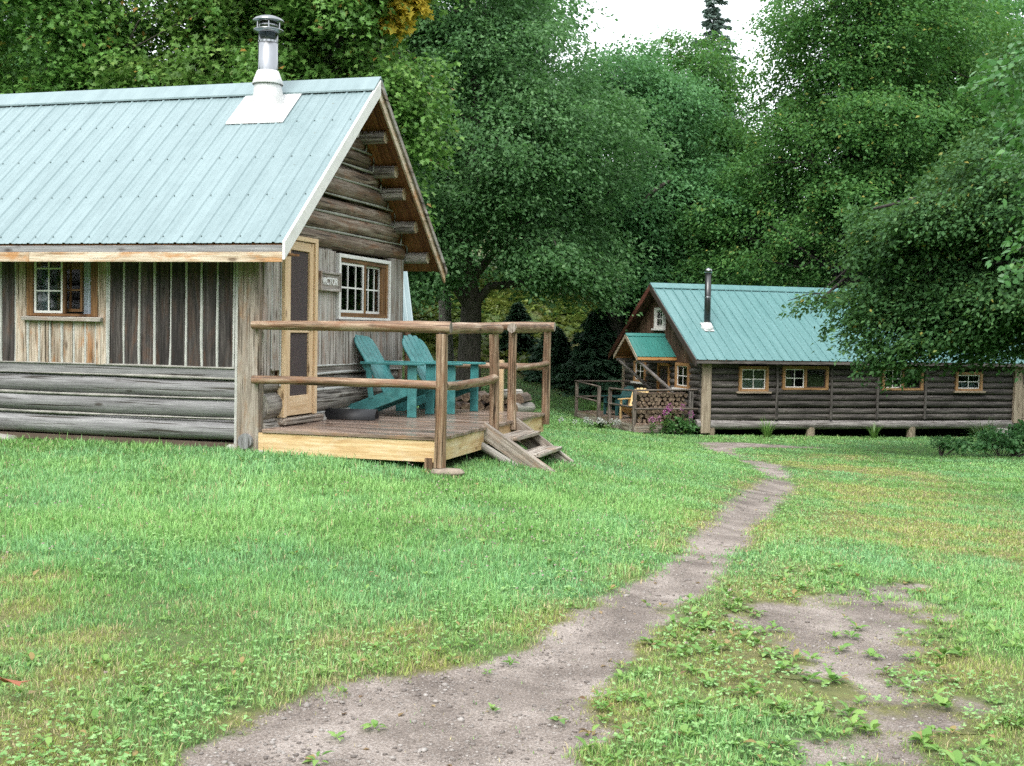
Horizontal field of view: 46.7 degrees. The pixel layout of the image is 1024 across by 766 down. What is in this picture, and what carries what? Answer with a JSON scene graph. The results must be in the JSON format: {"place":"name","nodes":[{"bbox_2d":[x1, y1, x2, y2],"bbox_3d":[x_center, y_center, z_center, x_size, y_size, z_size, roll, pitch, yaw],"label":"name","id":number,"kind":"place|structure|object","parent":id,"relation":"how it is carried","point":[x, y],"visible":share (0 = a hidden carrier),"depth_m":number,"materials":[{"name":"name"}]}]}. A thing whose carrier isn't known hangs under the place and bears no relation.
{"place":"outdoors","nodes":[
{"label":"outdoors","id":0,"kind":"place"},
{"bbox_2d":[0,231,1023,765],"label":"ground","id":1,"kind":"structure","parent":0,"point":[752,655],"depth_m":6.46,"materials":[{"name":"green plant"}]},
{"bbox_2d":[0,677,30,686],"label":"fallen leaf","id":2,"kind":"object","parent":1,"relation":"on","point":[16,682],"visible":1,"depth_m":4.74,"materials":[{"name":"orange plant"}]},
{"bbox_2d":[0,0,70,79],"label":"maple tree","id":3,"kind":"object","parent":1,"relation":"on","point":[17,58],"visible":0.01,"depth_m":29.70,"materials":[{"name":"green plant"}]},
{"bbox_2d":[0,0,268,93],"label":"maple tree","id":4,"kind":"object","parent":1,"relation":"on","point":[89,31],"visible":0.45,"depth_m":22.93,"materials":[{"name":"green plant"}]},
{"bbox_2d":[0,15,446,452],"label":"log cabin","id":5,"kind":"object","parent":1,"relation":"on","point":[161,248],"visible":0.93,"depth_m":13.27,"materials":[{"name":"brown wood"}]},
{"bbox_2d":[21,262,102,321],"bbox_3d":[-4.962,-1.108,13.204,1.038,0.840,0.226,2,3,16],"label":"window","id":6,"kind":"structure","parent":5,"relation":"in","point":[88,289],"depth_m":13.21,"materials":[{"name":"white paint"}]},
{"bbox_2d":[274,236,323,424],"bbox_3d":[-2.419,-0.594,13.252,0.271,2.078,0.944,2,3,16],"label":"screen door","id":7,"kind":"structure","parent":5,"relation":"in","point":[299,273],"depth_m":13.26,"materials":[{"name":"brown wood"}]},
{"bbox_2d":[318,271,341,291],"bbox_3d":[-2.133,-1.189,13.886,0.047,0.225,0.550,2,3,16],"label":"name sign","id":8,"kind":"object","parent":5,"relation":"attached to","point":[329,281],"visible":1,"depth_m":13.88,"materials":[{"name":"grey wood"}]},
{"bbox_2d":[335,253,390,320],"bbox_3d":[-1.921,-1.165,14.978,0.276,0.842,1.733,2,3,16],"label":"window","id":9,"kind":"structure","parent":5,"relation":"in","point":[365,293],"depth_m":14.94,"materials":[{"name":"white paint"}]},
{"bbox_2d":[77,0,391,89],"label":"maple tree","id":10,"kind":"object","parent":1,"relation":"on","point":[180,75],"visible":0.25,"depth_m":22.50,"materials":[{"name":"green plant"}]},
{"bbox_2d":[198,0,475,231],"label":"maple tree","id":11,"kind":"object","parent":1,"relation":"on","point":[382,25],"visible":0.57,"depth_m":21.78,"materials":[{"name":"green plant"}]},
{"bbox_2d":[2,437,762,672],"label":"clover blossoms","id":12,"kind":"object","parent":1,"relation":"on","point":[467,538],"visible":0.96,"depth_m":8.73,"materials":[{"name":"white plant"}]},
{"bbox_2d":[251,321,555,471],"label":"porch deck","id":13,"kind":"structure","parent":1,"relation":"on","point":[439,437],"depth_m":12.35,"materials":[{"name":"brown wood"}]},
{"bbox_2d":[325,408,378,419],"bbox_3d":[-1.889,0.364,14.000,0.600,0.120,0.230,1,3,6],"label":"planter box","id":14,"kind":"object","parent":13,"relation":"on","point":[352,414],"visible":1,"depth_m":13.91,"materials":[{"name":"black plastic"}]},
{"bbox_2d":[348,334,435,417],"bbox_3d":[-1.454,-0.112,14.800,1.006,1.021,0.806,2,3,15],"label":"adirondack chair","id":15,"kind":"object","parent":13,"relation":"on","point":[375,364],"visible":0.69,"depth_m":14.61,"materials":[{"name":"teal paint"}]},
{"bbox_2d":[396,334,485,413],"bbox_3d":[-0.939,-0.127,15.563,0.988,1.002,0.792,2,3,25],"label":"adirondack chair","id":16,"kind":"object","parent":13,"relation":"on","point":[415,348],"visible":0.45,"depth_m":15.62,"materials":[{"name":"teal paint"}]},
{"bbox_2d":[341,36,465,142],"bbox_3d":[-6.410,-6.811,33.789,10.179,14.874,7.133,1,3,0],"label":"maple tree","id":17,"kind":"object","parent":1,"relation":"on","point":[449,116],"depth_m":34.23,"materials":[{"name":"green plant"}]},
{"bbox_2d":[403,271,412,320],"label":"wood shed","id":18,"kind":"structure","parent":1,"relation":"on","point":[407,312],"depth_m":18.08,"materials":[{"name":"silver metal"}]},
{"bbox_2d":[429,468,464,476],"bbox_3d":[-0.648,0.893,11.835,0.355,0.080,0.230,1,3,0],"label":"flat stone","id":19,"kind":"object","parent":1,"relation":"on","point":[452,471],"visible":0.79,"depth_m":11.75,"materials":[{"name":"beige stone"}]},
{"bbox_2d":[499,360,503,410],"bbox_3d":[-0.172,0.234,16.334,0.100,1.100,0.060,2,3,16],"label":"wooden stake","id":20,"kind":"object","parent":1,"relation":"on","point":[501,387],"visible":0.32,"depth_m":16.29,"materials":[{"name":"brown wood"}]},
{"bbox_2d":[397,0,618,360],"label":"broadleaf tree","id":21,"kind":"object","parent":1,"relation":"on","point":[444,312],"visible":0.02,"depth_m":45.58,"materials":[{"name":"green plant"}]},
{"bbox_2d":[0,437,1023,765],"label":"lawn weeds","id":22,"kind":"object","parent":1,"relation":"on","point":[924,735],"visible":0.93,"depth_m":5.59,"materials":[{"name":"green plant"}]},
{"bbox_2d":[3,451,1020,765],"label":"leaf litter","id":23,"kind":"object","parent":1,"relation":"on","point":[467,577],"visible":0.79,"depth_m":6.21,"materials":[{"name":"brown plant"}]},
{"bbox_2d":[403,263,621,371],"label":"undergrowth","id":24,"kind":"object","parent":1,"relation":"on","point":[493,298],"visible":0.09,"depth_m":59.07,"materials":[{"name":"green plant"}]},
{"bbox_2d":[335,0,690,392],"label":"broadleaf tree","id":25,"kind":"object","parent":1,"relation":"on","point":[491,186],"visible":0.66,"depth_m":37.08,"materials":[{"name":"green plant"}]},
{"bbox_2d":[3,0,1023,320],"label":"forest","id":26,"kind":"object","parent":1,"relation":"on","point":[1017,8],"depth_m":52.19,"materials":[{"name":"green plant"}]},
{"bbox_2d":[488,301,541,355],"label":"fir tree","id":27,"kind":"object","parent":1,"relation":"on","point":[525,341],"visible":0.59,"depth_m":52.11,"materials":[{"name":"green plant"}]},
{"bbox_2d":[480,417,573,471],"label":"wooden steps","id":28,"kind":"structure","parent":1,"relation":"on","point":[536,444],"depth_m":13.32,"materials":[{"name":"grey wood"}]},
{"bbox_2d":[519,326,577,387],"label":"fir tree","id":29,"kind":"object","parent":1,"relation":"on","point":[561,345],"visible":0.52,"depth_m":47.51,"materials":[{"name":"green plant"}]},
{"bbox_2d":[550,308,621,402],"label":"fir tree","id":30,"kind":"object","parent":1,"relation":"on","point":[589,357],"visible":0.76,"depth_m":45.42,"materials":[{"name":"green plant"}]},
{"bbox_2d":[558,416,620,428],"bbox_3d":[2.260,1.167,34.438,1.840,0.416,0.559,1,3,0],"label":"hosta","id":31,"kind":"object","parent":1,"relation":"on","point":[601,425],"visible":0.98,"depth_m":34.49,"materials":[{"name":"white plant"}]},
{"bbox_2d":[588,402,596,409],"bbox_3d":[2.675,0.854,38.919,0.769,0.549,0.889,2,3,29],"label":"day lily","id":32,"kind":"object","parent":1,"relation":"on","point":[592,407],"visible":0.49,"depth_m":38.89,"materials":[{"name":"green plant"}]},
{"bbox_2d":[581,284,641,391],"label":"fir tree","id":33,"kind":"object","parent":1,"relation":"on","point":[628,314],"visible":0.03,"depth_m":46.52,"materials":[{"name":"green plant"}]},
{"bbox_2d":[449,25,775,394],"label":"broadleaf tree","id":34,"kind":"object","parent":1,"relation":"on","point":[680,98],"visible":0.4,"depth_m":43.38,"materials":[{"name":"green plant"}]},
{"bbox_2d":[574,380,697,432],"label":"porch deck","id":35,"kind":"structure","parent":1,"relation":"on","point":[635,426],"depth_m":34.87,"materials":[{"name":"brown wood"}]},
{"bbox_2d":[601,385,633,415],"bbox_3d":[3.332,0.537,36.914,0.898,0.911,0.760,0,3,-31],"label":"adirondack chair","id":36,"kind":"object","parent":35,"relation":"on","point":[624,394],"visible":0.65,"depth_m":36.99,"materials":[{"name":"green paint"}]},
{"bbox_2d":[618,388,648,418],"bbox_3d":[3.684,0.607,35.483,0.760,0.911,0.898,3,3,32],"label":"adirondack chair","id":37,"kind":"object","parent":35,"relation":"on","point":[627,410],"visible":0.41,"depth_m":35.61,"materials":[{"name":"yellow wood"}]},
{"bbox_2d":[648,415,660,433],"bbox_3d":[3.991,1.177,33.537,0.289,0.572,0.441,-1,4,-44],"label":"phlox","id":38,"kind":"object","parent":1,"relation":"on","point":[653,425],"visible":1,"depth_m":33.47,"materials":[{"name":"purple plant"}]},
{"bbox_2d":[662,403,672,434],"bbox_3d":[4.399,1.018,33.589,0.339,0.925,0.387,-1,3,-32],"label":"phlox","id":39,"kind":"object","parent":1,"relation":"on","point":[667,417],"visible":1,"depth_m":33.59,"materials":[{"name":"purple plant"}]},
{"bbox_2d":[655,413,699,434],"bbox_3d":[4.691,1.228,34.034,1.587,0.728,0.826,1,3,0],"label":"shrub","id":40,"kind":"object","parent":1,"relation":"on","point":[671,426],"visible":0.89,"depth_m":33.84,"materials":[{"name":"green plant"}]},
{"bbox_2d":[589,25,781,296],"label":"broadleaf tree","id":41,"kind":"object","parent":1,"relation":"on","point":[698,59],"visible":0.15,"depth_m":49.52,"materials":[{"name":"green plant"}]},
{"bbox_2d":[680,404,693,434],"bbox_3d":[4.960,1.038,33.652,0.223,0.928,0.535,-1,3,-32],"label":"phlox","id":42,"kind":"object","parent":1,"relation":"on","point":[686,419],"visible":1,"depth_m":33.73,"materials":[{"name":"green plant"}]},
{"bbox_2d":[691,0,747,122],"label":"spruce tree","id":43,"kind":"object","parent":1,"relation":"on","point":[711,11],"visible":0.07,"depth_m":59.02,"materials":[{"name":"green plant"}]},
{"bbox_2d":[718,97,759,281],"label":"spruce tree","id":44,"kind":"object","parent":1,"relation":"on","point":[728,119],"depth_m":55.29,"materials":[{"name":"green plant"}]},
{"bbox_2d":[735,106,777,217],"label":"broadleaf tree","id":45,"kind":"object","parent":1,"relation":"on","point":[745,119],"visible":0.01,"depth_m":59.20,"materials":[{"name":"green plant"}]},
{"bbox_2d":[757,417,776,437],"bbox_3d":[7.299,1.246,33.872,0.798,0.665,0.917,1,3,0],"label":"day lily","id":46,"kind":"object","parent":1,"relation":"on","point":[766,432],"visible":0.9,"depth_m":33.84,"materials":[{"name":"green plant"}]},
{"bbox_2d":[608,268,1023,437],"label":"log cabin","id":47,"kind":"object","parent":1,"relation":"on","point":[739,356],"visible":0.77,"depth_m":35.66,"materials":[{"name":"brown wood"}]},
{"bbox_2d":[631,361,647,383],"bbox_3d":[4.140,-0.371,38.418,0.170,0.775,1.130,0,3,-16],"label":"window","id":48,"kind":"structure","parent":47,"relation":"in","point":[638,369],"depth_m":38.53,"materials":[{"name":"white paint"}]},
{"bbox_2d":[651,308,665,329],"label":"window","id":49,"kind":"structure","parent":47,"relation":"in","point":[659,318],"depth_m":36.96,"materials":[{"name":"white paint"}]},
{"bbox_2d":[657,363,670,391],"bbox_3d":[4.692,0.213,36.590,0.110,1.660,0.900,0,3,-16],"label":"door","id":50,"kind":"structure","parent":47,"relation":"in","point":[663,371],"depth_m":36.60,"materials":[{"name":"brown wood"}]},
{"bbox_2d":[672,362,690,388],"bbox_3d":[5.058,-0.197,35.211,0.170,0.805,1.130,0,3,-16],"label":"window","id":51,"kind":"structure","parent":47,"relation":"in","point":[682,373],"depth_m":35.27,"materials":[{"name":"white paint"}]},
{"bbox_2d":[736,366,771,392],"bbox_3d":[7.012,-0.098,34.469,1.100,0.785,0.241,0,3,-16],"label":"window","id":52,"kind":"structure","parent":47,"relation":"in","point":[753,385],"depth_m":34.48,"materials":[{"name":"white paint"}]},
{"bbox_2d":[781,366,828,389],"bbox_3d":[8.635,-0.151,34.922,1.510,0.700,0.115,0,3,-16],"label":"window","id":53,"kind":"structure","parent":47,"relation":"in","point":[805,369],"depth_m":34.88,"materials":[{"name":"white paint"}]},
{"bbox_2d":[881,367,923,389],"bbox_3d":[11.797,-0.133,35.827,1.430,0.700,0.115,0,3,-16],"label":"window","id":54,"kind":"structure","parent":47,"relation":"in","point":[921,385],"depth_m":35.80,"materials":[{"name":"white paint"}]},
{"bbox_2d":[953,372,985,392],"bbox_3d":[14.039,-0.024,36.483,1.120,0.635,0.241,0,3,-16],"label":"window","id":55,"kind":"structure","parent":47,"relation":"in","point":[960,386],"depth_m":36.48,"materials":[{"name":"white paint"}]},
{"bbox_2d":[658,0,1023,288],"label":"birch tree","id":56,"kind":"object","parent":1,"relation":"on","point":[874,102],"visible":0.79,"depth_m":41.60,"materials":[{"name":"green plant"}]},
{"bbox_2d":[865,422,880,437],"bbox_3d":[10.703,1.401,35.001,0.750,0.497,0.630,1,3,0],"label":"day lily","id":57,"kind":"object","parent":1,"relation":"on","point":[873,432],"visible":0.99,"depth_m":34.97,"materials":[{"name":"green plant"}]},
{"bbox_2d":[777,29,1023,396],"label":"cherry tree","id":58,"kind":"object","parent":1,"relation":"on","point":[938,243],"visible":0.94,"depth_m":26.59,"materials":[{"name":"green plant"}]},
{"bbox_2d":[925,435,972,455],"bbox_3d":[10.488,1.519,28.509,0.997,0.541,0.620,1,3,0],"label":"shrub","id":59,"kind":"object","parent":1,"relation":"on","point":[943,446],"visible":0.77,"depth_m":28.43,"materials":[{"name":"green plant"}]},
{"bbox_2d":[943,419,1023,456],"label":"shrub","id":60,"kind":"object","parent":1,"relation":"on","point":[1011,438],"visible":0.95,"depth_m":28.18,"materials":[{"name":"green plant"}]},
{"bbox_2d":[963,417,1008,450],"bbox_3d":[12.366,1.290,30.881,1.668,0.929,1.485,1,3,0],"label":"day lily","id":61,"kind":"object","parent":1,"relation":"on","point":[974,430],"visible":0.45,"depth_m":30.88,"materials":[{"name":"green plant"}]},
{"bbox_2d":[956,1,1023,302],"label":"young tree","id":62,"kind":"object","parent":1,"relation":"on","point":[1018,98],"visible":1,"depth_m":13.44,"materials":[{"name":"green plant"}]},
{"bbox_2d":[91,0,1023,204],"label":"sky","id":63,"kind":"structure","parent":0,"point":[634,17],"materials":[{"name":"white"}]},
{"bbox_2d":[136,441,1022,765],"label":"path","id":64,"kind":"structure","parent":0,"point":[408,735],"depth_m":5.37,"materials":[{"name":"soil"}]},
{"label":"firewood log","id":65,"kind":"object","parent":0,"visible":0},
{"bbox_2d":[680,392,687,397],"bbox_3d":[4.950,0.339,34.304,0.133,0.150,0.400,13,-1,-15],"label":"firewood log","id":66,"kind":"object","parent":65,"relation":"on","point":[684,394],"visible":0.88,"depth_m":34.13,"materials":[{"name":"brown wood"}]},
{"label":"firewood log","id":67,"kind":"object","parent":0,"visible":0},
{"bbox_2d":[455,401,464,408],"bbox_3d":[-0.713,0.334,16.833,0.136,0.153,0.450,8,5,18],"label":"firewood log","id":68,"kind":"object","parent":67,"relation":"on","point":[458,404],"visible":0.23,"depth_m":16.63,"materials":[{"name":"brown wood"}]},
{"bbox_2d":[461,402,469,409],"bbox_3d":[-0.563,0.349,16.774,0.167,0.156,0.450,33,13,17],"label":"firewood log","id":69,"kind":"object","parent":67,"relation":"on","point":[465,405],"visible":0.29,"depth_m":16.57,"materials":[{"name":"brown wood"}]},
{"bbox_2d":[461,393,469,401],"bbox_3d":[-0.608,0.206,16.901,0.124,0.128,0.450,-13,0,12],"label":"firewood log","id":70,"kind":"object","parent":69,"relation":"on","point":[466,397],"visible":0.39,"depth_m":16.68,"materials":[{"name":"brown wood"}]},
{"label":"firewood log","id":71,"kind":"object","parent":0,"visible":0},
{"bbox_2d":[478,401,489,409],"bbox_3d":[-0.383,0.341,16.857,0.146,0.156,0.450,34,11,14],"label":"firewood log","id":72,"kind":"object","parent":71,"relation":"on","point":[482,405],"visible":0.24,"depth_m":16.65,"materials":[{"name":"brown wood"}]},
{"bbox_2d":[478,390,486,402],"bbox_3d":[-0.449,0.208,16.909,0.153,0.163,0.450,31,8,10],"label":"firewood log","id":73,"kind":"object","parent":72,"relation":"on","point":[480,393],"visible":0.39,"depth_m":16.72,"materials":[{"name":"brown wood"}]},
{"bbox_2d":[482,393,489,402],"bbox_3d":[-0.310,0.203,16.806,0.139,0.130,0.450,-24,-3,12],"label":"firewood log","id":74,"kind":"object","parent":72,"relation":"on","point":[485,398],"visible":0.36,"depth_m":16.59,"materials":[{"name":"brown wood"}]},
{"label":"firewood log","id":75,"kind":"object","parent":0,"visible":0},
{"bbox_2d":[455,396,462,401],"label":"firewood log","id":76,"kind":"object","parent":75,"relation":"on","point":[459,398],"visible":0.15,"depth_m":16.80,"materials":[{"name":"brown wood"}]},
{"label":"firewood log","id":77,"kind":"object","parent":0,"visible":0},
{"bbox_2d":[516,402,535,411],"bbox_3d":[0.143,0.353,16.631,0.164,0.175,0.480,3,3,32],"label":"rock","id":78,"kind":"object","parent":77,"relation":"on","point":[527,407],"visible":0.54,"depth_m":16.58,"materials":[{"name":"grey stone"}]},
{"bbox_2d":[489,389,522,399],"bbox_3d":[-0.079,0.163,16.563,0.480,0.169,0.175,-1,3,-35],"label":"firewood log","id":79,"kind":"object","parent":78,"relation":"on","point":[517,392],"visible":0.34,"depth_m":16.50,"materials":[{"name":"wood"}]},
{"bbox_2d":[516,392,531,403],"bbox_3d":[0.157,0.213,16.713,0.153,0.155,0.450,2,3,15],"label":"rock","id":80,"kind":"object","parent":78,"relation":"on","point":[524,397],"visible":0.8,"depth_m":16.53,"materials":[{"name":"grey stone"}]},
{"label":"firewood log","id":81,"kind":"object","parent":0,"visible":0},
{"bbox_2d":[642,413,649,418],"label":"firewood log","id":82,"kind":"object","parent":81,"relation":"on","point":[646,415],"visible":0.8,"depth_m":33.84,"materials":[{"name":"brown wood"}]}
]}

